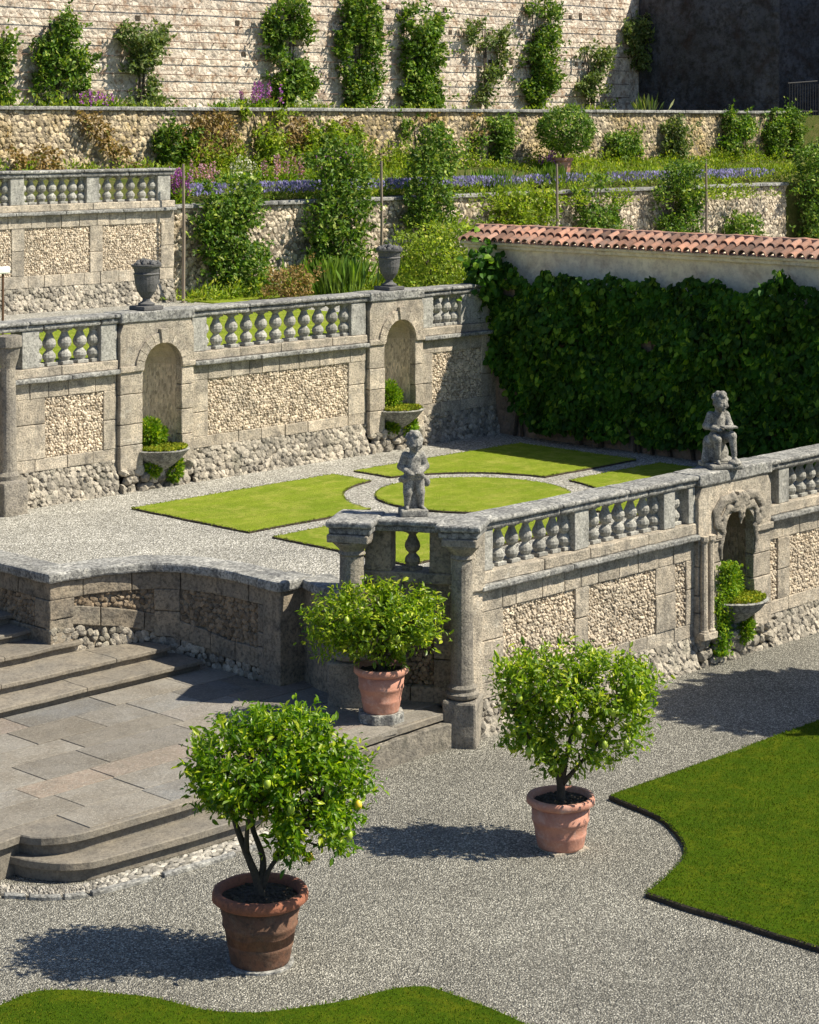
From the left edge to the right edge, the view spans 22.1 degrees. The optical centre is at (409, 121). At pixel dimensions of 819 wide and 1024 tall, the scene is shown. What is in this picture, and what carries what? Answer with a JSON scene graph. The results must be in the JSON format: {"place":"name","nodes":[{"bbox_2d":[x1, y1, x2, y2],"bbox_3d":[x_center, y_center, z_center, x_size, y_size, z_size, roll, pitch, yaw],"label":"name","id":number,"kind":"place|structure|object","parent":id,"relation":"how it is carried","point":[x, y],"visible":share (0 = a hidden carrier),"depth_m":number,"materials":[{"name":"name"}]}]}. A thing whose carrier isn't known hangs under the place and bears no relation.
{"place":"outdoors","nodes":[
{"label":"outdoors","id":0,"kind":"place"},
{"bbox_2d":[0,666,441,830],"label":"paving","id":1,"kind":"structure","parent":0,"point":[135,736],"depth_m":24.00,"materials":[{"name":"stone"}]},
{"bbox_2d":[0,610,202,717],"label":"stone stairs","id":2,"kind":"structure","parent":1,"relation":"on","point":[35,675],"depth_m":26.41,"materials":[{"name":"stone"}]},
{"bbox_2d":[359,707,403,725],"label":"plinth slab","id":3,"kind":"structure","parent":1,"relation":"on","point":[383,720],"depth_m":24.61,"materials":[{"name":"grey stone"}]},
{"bbox_2d":[354,659,408,714],"bbox_3d":[-0.336,6.705,24.833,0.654,0.535,0.651,0,0,44],"label":"terracotta pot","id":4,"kind":"object","parent":3,"relation":"on","point":[381,692],"visible":0.95,"depth_m":24.62,"materials":[{"name":"ceramic"}]},
{"bbox_2d":[293,574,453,670],"bbox_3d":[-0.427,5.948,24.805,1.910,1.146,1.103,0,0,0],"label":"lemon tree","id":5,"kind":"object","parent":4,"relation":"in","point":[346,624],"visible":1,"depth_m":24.67,"materials":[{"name":"green plant"}]},
{"bbox_2d":[0,297,448,483],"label":"garden ground","id":6,"kind":"structure","parent":0,"point":[77,312],"depth_m":43.13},
{"bbox_2d":[0,168,176,315],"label":"balustraded wall","id":7,"kind":"structure","parent":6,"relation":"on","point":[87,249],"depth_m":43.79,"materials":[{"name":"stone"}]},
{"bbox_2d":[181,164,184,302],"bbox_3d":[-4.871,2.452,45.179,0.080,3.097,0.096,0,0,44],"label":"garden stake","id":8,"kind":"object","parent":6,"relation":"on","point":[183,237],"visible":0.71,"depth_m":45.15,"materials":[{"name":"brown wood"}]},
{"bbox_2d":[185,166,283,297],"bbox_3d":[-3.832,2.505,46.573,1.418,3.036,2.772,0,0,44],"label":"garden shrub","id":9,"kind":"object","parent":6,"relation":"on","point":[240,225],"visible":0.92,"depth_m":46.55,"materials":[{"name":"green plant"}]},
{"bbox_2d":[257,253,327,299],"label":"shrub","id":10,"kind":"object","parent":6,"relation":"on","point":[287,290],"visible":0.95,"depth_m":45.74,"materials":[{"name":"plant"}]},
{"bbox_2d":[297,115,386,273],"bbox_3d":[-1.518,1.924,49.007,1.324,4.194,2.756,0,0,44],"label":"garden shrub","id":11,"kind":"object","parent":6,"relation":"on","point":[345,192],"visible":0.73,"depth_m":48.92,"materials":[{"name":"green plant"}]},
{"bbox_2d":[380,161,382,272],"bbox_3d":[-0.665,2.461,49.531,0.080,3.080,0.096,0,0,44],"label":"garden stake","id":12,"kind":"object","parent":6,"relation":"on","point":[381,211],"visible":0.57,"depth_m":49.51,"materials":[{"name":"brown wood"}]},
{"bbox_2d":[399,120,473,271],"bbox_3d":[0.734,1.945,51.336,1.214,4.058,2.442,0,0,44],"label":"garden shrub","id":13,"kind":"object","parent":6,"relation":"on","point":[428,198],"visible":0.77,"depth_m":51.20,"materials":[{"name":"green plant"}]},
{"bbox_2d":[392,208,496,297],"bbox_3d":[1.170,2.987,47.711,2.261,2.061,3.408,0,0,44],"label":"shrub","id":14,"kind":"object","parent":6,"relation":"on","point":[448,273],"visible":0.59,"depth_m":47.29,"materials":[{"name":"green plant"}]},
{"bbox_2d":[487,178,568,226],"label":"garden shrub","id":15,"kind":"object","parent":6,"relation":"on","point":[528,212],"visible":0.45,"depth_m":53.67,"materials":[{"name":"green plant"}]},
{"bbox_2d":[556,164,558,226],"bbox_3d":[3.807,2.542,54.157,0.080,2.918,0.096,0,0,44],"label":"garden stake","id":16,"kind":"object","parent":6,"relation":"on","point":[557,217],"visible":0.57,"depth_m":54.13,"materials":[{"name":"brown wood"}]},
{"bbox_2d":[569,168,634,245],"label":"garden shrub","id":17,"kind":"object","parent":6,"relation":"on","point":[610,220],"visible":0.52,"depth_m":55.84,"materials":[{"name":"green plant"}]},
{"bbox_2d":[649,152,714,232],"bbox_3d":[7.763,2.422,58.637,2.526,3.136,1.184,0,0,-40],"label":"garden shrub","id":18,"kind":"object","parent":6,"relation":"on","point":[692,208],"visible":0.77,"depth_m":58.46,"materials":[{"name":"green plant"}]},
{"bbox_2d":[705,159,707,232],"bbox_3d":[8.320,2.520,58.826,0.080,2.961,0.096,0,0,44],"label":"garden stake","id":19,"kind":"object","parent":6,"relation":"on","point":[706,214],"visible":0.57,"depth_m":58.80,"materials":[{"name":"brown wood"}]},
{"bbox_2d":[722,209,769,236],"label":"garden shrub","id":20,"kind":"object","parent":6,"relation":"on","point":[739,221],"visible":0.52,"depth_m":60.59,"materials":[{"name":"green plant"}]},
{"bbox_2d":[785,137,818,238],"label":"garden shrub","id":21,"kind":"object","parent":6,"relation":"on","point":[812,210],"visible":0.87,"depth_m":63.18,"materials":[{"name":"green plant"}]},
{"bbox_2d":[0,279,463,361],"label":"lawn","id":22,"kind":"structure","parent":0,"point":[209,334],"depth_m":39.75,"materials":[{"name":"green plant"}]},
{"bbox_2d":[0,266,9,333],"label":"plant sign","id":23,"kind":"object","parent":22,"relation":"on","point":[4,270],"visible":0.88,"depth_m":36.53,"materials":[{"name":"metal"}]},
{"bbox_2d":[282,253,385,294],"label":"iris clump","id":24,"kind":"object","parent":22,"relation":"on","point":[342,273],"visible":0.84,"depth_m":47.16,"materials":[{"name":"plant"}]},
{"bbox_2d":[0,986,524,1023],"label":"lawn","id":25,"kind":"structure","parent":0,"point":[108,1011],"depth_m":17.54,"materials":[{"name":"green plant"}]},
{"bbox_2d":[171,693,389,895],"bbox_3d":[-1.211,6.040,18.742,1.743,1.790,1.693,0,0,44],"label":"lemon tree","id":26,"kind":"object","parent":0,"point":[285,770],"visible":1,"depth_m":18.49,"materials":[{"name":"green plant"}]},
{"bbox_2d":[0,433,814,577],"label":"terrace gravel ground","id":27,"kind":"structure","parent":0,"point":[104,527],"depth_m":30.80,"materials":[{"name":"gravel"}]},
{"bbox_2d":[0,550,338,692],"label":"curved parapet","id":28,"kind":"structure","parent":27,"relation":"on","point":[242,619],"depth_m":27.11,"materials":[{"name":"grey stone"}]},
{"bbox_2d":[0,283,499,516],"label":"balustraded wall","id":29,"kind":"structure","parent":27,"relation":"on","point":[138,400],"depth_m":34.99,"materials":[{"name":"stone"}]},
{"bbox_2d":[129,258,162,310],"bbox_3d":[-4.254,2.619,33.901,0.500,0.841,0.500,0,0,44],"label":"stone vase","id":30,"kind":"object","parent":29,"relation":"on","point":[146,275],"visible":1,"depth_m":33.76,"materials":[{"name":"stone"}]},
{"bbox_2d":[374,243,403,290],"bbox_3d":[-0.367,2.616,37.922,0.500,0.844,0.501,0,0,44],"label":"stone vase","id":31,"kind":"object","parent":29,"relation":"on","point":[389,257],"visible":1,"depth_m":37.78,"materials":[{"name":"stone"}]},
{"bbox_2d":[131,474,370,533],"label":"terrace lawn","id":32,"kind":"structure","parent":27,"relation":"on","point":[282,504],"depth_m":32.09,"materials":[{"name":"green plant"}]},
{"bbox_2d":[131,442,695,563],"bbox_3d":[1.007,5.872,33.099,5.968,0.083,9.068,0,0,44],"label":"grass fringe","id":33,"kind":"object","parent":27,"relation":"on","point":[385,501],"depth_m":33.74,"materials":[{"name":"plant"}]},
{"bbox_2d":[272,517,610,565],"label":"terrace lawn","id":34,"kind":"structure","parent":27,"relation":"on","point":[317,537],"depth_m":29.47,"materials":[{"name":"green plant"}]},
{"bbox_2d":[375,477,570,513],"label":"terrace lawn","id":35,"kind":"structure","parent":27,"relation":"on","point":[463,494],"depth_m":33.10,"materials":[{"name":"green plant"}]},
{"bbox_2d":[354,443,635,477],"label":"terrace lawn","id":36,"kind":"structure","parent":27,"relation":"on","point":[524,458],"depth_m":36.14,"materials":[{"name":"green plant"}]},
{"bbox_2d":[569,462,693,516],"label":"terrace lawn","id":37,"kind":"structure","parent":27,"relation":"on","point":[625,475],"depth_m":34.81,"materials":[{"name":"green plant"}]},
{"bbox_2d":[458,223,818,470],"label":"tiled wall","id":38,"kind":"structure","parent":27,"relation":"on","point":[740,263],"depth_m":37.41,"materials":[{"name":"paint"}]},
{"bbox_2d":[456,226,818,477],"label":"vine","id":39,"kind":"object","parent":38,"relation":"attached to","point":[653,311],"visible":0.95,"depth_m":36.96,"materials":[{"name":"green plant"}]},
{"bbox_2d":[0,632,818,1023],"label":"gravel court","id":40,"kind":"object","parent":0,"point":[448,876],"depth_m":19.82,"materials":[{"name":"gravel"}]},
{"bbox_2d":[4,826,310,900],"bbox_3d":[-2.707,7.480,21.009,5.377,0.040,0.744,0,0,-35],"label":"edging stone","id":41,"kind":"object","parent":40,"relation":"on","point":[129,883],"visible":0.74,"depth_m":20.54,"materials":[{"name":"stone"}]},
{"bbox_2d":[10,782,323,881],"bbox_3d":[-3.445,7.393,21.253,6.841,0.205,1.309,0,0,-37],"label":"landing step","id":42,"kind":"object","parent":40,"relation":"on","point":[192,834],"visible":0.35,"depth_m":21.09,"materials":[{"name":"stone"}]},
{"bbox_2d":[0,792,357,896],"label":"pebble strip","id":43,"kind":"object","parent":40,"relation":"on","point":[153,869],"visible":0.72,"depth_m":20.88,"materials":[{"name":"gravel"}]},
{"bbox_2d":[0,676,443,879],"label":"paving edge","id":44,"kind":"object","parent":40,"relation":"on","point":[54,835],"visible":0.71,"depth_m":21.16,"materials":[{"name":"stone"}]},
{"bbox_2d":[227,955,293,975],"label":"plinth slab","id":45,"kind":"structure","parent":40,"relation":"on","point":[288,965],"depth_m":18.48,"materials":[{"name":"grey stone"}]},
{"bbox_2d":[212,872,307,971],"bbox_3d":[-1.331,7.160,18.706,0.861,0.646,0.860,0,0,44],"label":"terracotta pot","id":46,"kind":"object","parent":45,"relation":"on","point":[260,932],"visible":0.95,"depth_m":18.47,"materials":[{"name":"ceramic"}]},
{"bbox_2d":[334,720,452,783],"bbox_3d":[-0.391,7.359,24.373,0.370,0.339,2.713,0,0,44],"label":"rubble facing","id":47,"kind":"object","parent":40,"relation":"on","point":[424,741],"visible":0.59,"depth_m":24.61,"materials":[{"name":"stone"}]},
{"bbox_2d":[325,509,491,748],"bbox_3d":[0.005,6.193,25.636,1.922,2.730,0.903,0,0,12],"label":"column bay","id":48,"kind":"object","parent":40,"relation":"on","point":[448,678],"depth_m":25.46,"materials":[{"name":"grey stone"}]},
{"bbox_2d":[397,430,429,516],"bbox_3d":[0.054,4.330,25.871,0.418,1.062,0.311,0,0,-9],"label":"stone putto","id":49,"kind":"object","parent":48,"relation":"on","point":[413,465],"visible":1,"depth_m":25.81,"materials":[{"name":"stone"}]},
{"bbox_2d":[531,842,589,856],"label":"plinth slab","id":50,"kind":"structure","parent":40,"relation":"on","point":[583,849],"depth_m":21.52,"materials":[{"name":"stone"}]},
{"bbox_2d":[526,785,594,852],"bbox_3d":[1.562,7.220,21.673,0.712,0.526,0.713,0,0,44],"label":"terracotta pot","id":51,"kind":"object","parent":50,"relation":"on","point":[560,826],"visible":0.95,"depth_m":21.46,"materials":[{"name":"ceramic"}]},
{"bbox_2d":[482,633,675,801],"bbox_3d":[1.748,6.179,21.672,1.950,1.725,1.317,0,0,13],"label":"lemon tree","id":52,"kind":"object","parent":51,"relation":"in","point":[631,699],"visible":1,"depth_m":21.51,"materials":[{"name":"green plant"}]},
{"bbox_2d":[466,444,818,737],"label":"balustraded wall","id":53,"kind":"structure","parent":40,"relation":"on","point":[688,570],"depth_m":28.30,"materials":[{"name":"stone"}]},
{"bbox_2d":[698,391,742,469],"bbox_3d":[4.349,4.314,29.439,0.490,1.082,0.626,0,0,-13],"label":"stone putto","id":54,"kind":"object","parent":53,"relation":"on","point":[717,423],"visible":1,"depth_m":29.37,"materials":[{"name":"stone"}]},
{"bbox_2d":[0,158,818,237],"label":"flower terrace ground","id":55,"kind":"structure","parent":0,"point":[793,213],"depth_m":58.60,"materials":[{"name":"plant"}]},
{"bbox_2d":[151,110,204,168],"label":"shrub","id":56,"kind":"object","parent":55,"relation":"on","point":[170,135],"visible":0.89,"depth_m":50.16,"materials":[{"name":"green plant"}]},
{"bbox_2d":[169,167,197,203],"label":"flower clump","id":57,"kind":"object","parent":55,"relation":"on","point":[176,190],"visible":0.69,"depth_m":46.55,"materials":[{"name":"plant"}]},
{"bbox_2d":[187,159,228,197],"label":"flower clump","id":58,"kind":"object","parent":55,"relation":"on","point":[210,175],"visible":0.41,"depth_m":48.30,"materials":[{"name":"plant"}]},
{"bbox_2d":[221,155,261,185],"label":"flower clump","id":59,"kind":"object","parent":55,"relation":"on","point":[245,171],"visible":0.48,"depth_m":49.66,"materials":[{"name":"plant"}]},
{"bbox_2d":[5,108,483,171],"bbox_3d":[-3.480,0.585,52.638,0.348,1.847,16.044,0,0,44],"label":"climbing plant","id":60,"kind":"object","parent":55,"relation":"on","point":[116,151],"visible":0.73,"depth_m":50.75,"materials":[{"name":"plant"}]},
{"bbox_2d":[235,99,298,171],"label":"shrub","id":61,"kind":"object","parent":55,"relation":"on","point":[273,144],"visible":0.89,"depth_m":52.37,"materials":[{"name":"green plant"}]},
{"bbox_2d":[260,154,311,181],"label":"flower clump","id":62,"kind":"object","parent":55,"relation":"on","point":[288,174],"visible":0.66,"depth_m":50.89,"materials":[{"name":"plant"}]},
{"bbox_2d":[305,143,360,180],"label":"flower clump","id":63,"kind":"object","parent":55,"relation":"on","point":[317,172],"visible":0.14,"depth_m":52.12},
{"bbox_2d":[290,111,376,170],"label":"shrub","id":64,"kind":"object","parent":55,"relation":"on","point":[334,125],"visible":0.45,"depth_m":53.95,"materials":[{"name":"green plant"}]},
{"bbox_2d":[0,106,801,170],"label":"garden wall","id":65,"kind":"structure","parent":55,"relation":"on","point":[54,127],"depth_m":54.04,"materials":[{"name":"grey stone"}]},
{"bbox_2d":[0,91,818,302],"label":"undergrowth","id":66,"kind":"object","parent":55,"relation":"on","point":[395,166],"visible":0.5,"depth_m":55.29,"materials":[{"name":"green plant"}]},
{"bbox_2d":[397,108,441,172],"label":"shrub","id":67,"kind":"object","parent":55,"relation":"on","point":[404,126],"visible":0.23,"depth_m":56.19,"materials":[{"name":"green plant"}]},
{"bbox_2d":[185,167,774,195],"bbox_3d":[2.726,1.515,55.075,1.548,0.329,23.058,0,0,44],"label":"lavender","id":68,"kind":"object","parent":55,"relation":"on","point":[296,185],"visible":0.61,"depth_m":53.70,"materials":[{"name":"plant"}]},
{"bbox_2d":[173,182,788,298],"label":"garden wall","id":69,"kind":"structure","parent":55,"relation":"on","point":[283,219],"depth_m":51.11,"materials":[{"name":"grey stone"}]},
{"bbox_2d":[455,166,524,190],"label":"iris clump","id":70,"kind":"object","parent":55,"relation":"on","point":[490,172],"visible":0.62,"depth_m":54.42,"materials":[{"name":"plant"}]},
{"bbox_2d":[464,111,522,167],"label":"shrub","id":71,"kind":"object","parent":55,"relation":"on","point":[504,145],"visible":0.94,"depth_m":58.63,"materials":[{"name":"green plant"}]},
{"bbox_2d":[533,150,560,170],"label":"flower clump","id":72,"kind":"object","parent":55,"relation":"on","point":[548,161],"visible":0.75,"depth_m":58.91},
{"bbox_2d":[533,163,572,186],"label":"iris clump","id":73,"kind":"object","parent":55,"relation":"on","point":[550,170],"visible":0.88,"depth_m":56.03,"materials":[{"name":"plant"}]},
{"bbox_2d":[552,158,572,171],"bbox_3d":[4.319,1.230,59.144,0.600,0.440,0.600,0,0,44],"label":"terracotta pot","id":74,"kind":"object","parent":55,"relation":"on","point":[566,162],"visible":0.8,"depth_m":58.93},
{"bbox_2d":[532,102,599,157],"bbox_3d":[4.399,0.254,59.227,1.868,1.638,1.844,0,0,44],"label":"topiary tree","id":75,"kind":"object","parent":74,"relation":"in","point":[564,142],"visible":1,"depth_m":58.81,"materials":[{"name":"green plant"}]},
{"bbox_2d":[604,122,652,164],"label":"shrub","id":76,"kind":"object","parent":55,"relation":"on","point":[620,146],"visible":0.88,"depth_m":62.70,"materials":[{"name":"green plant"}]},
{"bbox_2d":[658,112,702,160],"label":"shrub","id":77,"kind":"object","parent":55,"relation":"on","point":[679,134],"visible":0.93,"depth_m":64.51,"materials":[{"name":"green plant"}]},
{"bbox_2d":[714,99,767,161],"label":"shrub","id":78,"kind":"object","parent":55,"relation":"on","point":[746,123],"visible":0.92,"depth_m":66.76,"materials":[{"name":"green plant"}]},
{"bbox_2d":[760,96,813,160],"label":"shrub","id":79,"kind":"object","parent":55,"relation":"on","point":[780,126],"visible":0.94,"depth_m":68.69,"materials":[{"name":"green plant"}]},
{"bbox_2d":[609,720,818,952],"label":"lawn","id":80,"kind":"structure","parent":0,"point":[741,923],"depth_m":21.86,"materials":[{"name":"green plant"}]},
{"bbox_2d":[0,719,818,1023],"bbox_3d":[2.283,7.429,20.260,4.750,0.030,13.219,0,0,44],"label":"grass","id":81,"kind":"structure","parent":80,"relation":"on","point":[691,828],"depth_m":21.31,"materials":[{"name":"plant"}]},
{"bbox_2d":[800,115,818,153],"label":"top terrace ground","id":82,"kind":"structure","parent":0,"point":[813,121],"depth_m":70.90,"materials":[{"name":"plant"}]},
{"bbox_2d":[73,89,120,106],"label":"flower clump","id":83,"kind":"object","parent":82,"relation":"on","point":[95,103],"visible":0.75,"depth_m":49.98,"materials":[{"name":"plant"}]},
{"bbox_2d":[207,93,255,107],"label":"flower clump","id":84,"kind":"object","parent":82,"relation":"on","point":[231,103],"visible":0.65,"depth_m":53.17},
{"bbox_2d":[239,80,283,107],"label":"flower clump","id":85,"kind":"object","parent":82,"relation":"on","point":[259,102],"visible":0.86,"depth_m":53.77,"materials":[{"name":"plant"}]},
{"bbox_2d":[287,96,328,107],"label":"flower clump","id":86,"kind":"object","parent":82,"relation":"on","point":[298,101],"visible":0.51,"depth_m":55.07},
{"bbox_2d":[0,0,638,109],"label":"tall wall","id":87,"kind":"structure","parent":82,"relation":"on","point":[225,84],"depth_m":62.14,"materials":[{"name":"stone"}]},
{"bbox_2d":[0,18,25,105],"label":"climbing shrub","id":88,"kind":"object","parent":87,"relation":"attached to","point":[6,50],"visible":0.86,"depth_m":54.34,"materials":[{"name":"green plant"}]},
{"bbox_2d":[28,0,109,105],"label":"climbing shrub","id":89,"kind":"object","parent":87,"relation":"attached to","point":[63,44],"visible":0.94,"depth_m":55.58,"materials":[{"name":"green plant"}]},
{"bbox_2d":[113,17,177,106],"bbox_3d":[-7.145,-1.475,57.688,1.255,2.812,2.213,0,0,44],"label":"climbing shrub","id":90,"kind":"object","parent":87,"relation":"attached to","point":[153,40],"visible":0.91,"depth_m":57.63,"materials":[{"name":"green plant"}]},
{"bbox_2d":[257,0,322,107],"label":"climbing shrub","id":91,"kind":"object","parent":87,"relation":"attached to","point":[303,82],"visible":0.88,"depth_m":61.46,"materials":[{"name":"green plant"}]},
{"bbox_2d":[10,53,615,70],"bbox_3d":[-2.854,-1.784,62.702,0.144,0.057,30.200,0,0,44],"label":"trellis wire","id":92,"kind":"object","parent":87,"relation":"attached to","point":[321,61],"visible":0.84,"depth_m":61.30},
{"bbox_2d":[0,16,626,43],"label":"trellis wire","id":93,"kind":"object","parent":87,"relation":"attached to","point":[259,27],"visible":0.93,"depth_m":59.88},
{"bbox_2d":[9,89,628,97],"bbox_3d":[-2.854,-0.844,62.702,0.144,0.057,30.200,0,0,44],"label":"trellis wire","id":94,"kind":"object","parent":87,"relation":"attached to","point":[318,93],"visible":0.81,"depth_m":60.63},
{"bbox_2d":[11,71,628,84],"bbox_3d":[-2.853,-1.314,62.702,0.144,0.057,30.200,0,0,44],"label":"trellis wire","id":95,"kind":"object","parent":87,"relation":"attached to","point":[278,77],"visible":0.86,"depth_m":60.31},
{"bbox_2d":[15,35,628,57],"bbox_3d":[-2.854,-2.254,62.702,0.144,0.057,30.200,0,0,44],"label":"trellis wire","id":96,"kind":"object","parent":87,"relation":"attached to","point":[305,45],"visible":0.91,"depth_m":61.35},
{"bbox_2d":[28,0,618,29],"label":"trellis wire","id":97,"kind":"object","parent":87,"relation":"attached to","point":[285,13],"visible":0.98,"depth_m":60.41,"materials":[{"name":"metal"}]},
{"bbox_2d":[331,0,395,107],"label":"climbing shrub","id":98,"kind":"object","parent":87,"relation":"attached to","point":[356,31],"visible":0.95,"depth_m":63.60,"materials":[{"name":"green plant"}]},
{"bbox_2d":[395,0,463,108],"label":"climbing shrub","id":99,"kind":"object","parent":87,"relation":"attached to","point":[428,35],"visible":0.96,"depth_m":65.49,"materials":[{"name":"green plant"}]},
{"bbox_2d":[328,0,623,17],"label":"trellis wire","id":100,"kind":"object","parent":87,"relation":"attached to","point":[486,9],"visible":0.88,"depth_m":67.94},
{"bbox_2d":[460,13,520,108],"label":"climbing shrub","id":101,"kind":"object","parent":87,"relation":"attached to","point":[503,34],"visible":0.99,"depth_m":67.96,"materials":[{"name":"green plant"}]},
{"bbox_2d":[508,0,571,108],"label":"climbing shrub","id":102,"kind":"object","parent":87,"relation":"attached to","point":[547,84],"visible":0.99,"depth_m":69.71,"materials":[{"name":"green plant"}]},
{"bbox_2d":[574,38,621,109],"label":"climbing shrub","id":103,"kind":"object","parent":87,"relation":"attached to","point":[593,78],"visible":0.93,"depth_m":71.81,"materials":[{"name":"green plant"}]},
{"bbox_2d":[579,0,625,3],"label":"trellis wire","id":104,"kind":"object","parent":87,"relation":"attached to","point":[599,1],"visible":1,"depth_m":72.28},
{"bbox_2d":[622,10,654,71],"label":"climbing shrub","id":105,"kind":"object","parent":87,"relation":"attached to","point":[634,36],"visible":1,"depth_m":73.47,"materials":[{"name":"green plant"}]},
{"bbox_2d":[630,92,673,109],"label":"agave","id":106,"kind":"object","parent":82,"relation":"on","point":[644,101],"visible":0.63,"depth_m":65.78,"materials":[{"name":"green plant"}]},
{"bbox_2d":[638,0,818,114],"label":"shaded wall","id":107,"kind":"structure","parent":82,"relation":"on","point":[721,55],"depth_m":72.42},
{"bbox_2d":[787,81,816,114],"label":"iron railing","id":108,"kind":"object","parent":82,"relation":"on","point":[805,111],"visible":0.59,"depth_m":72.33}
]}

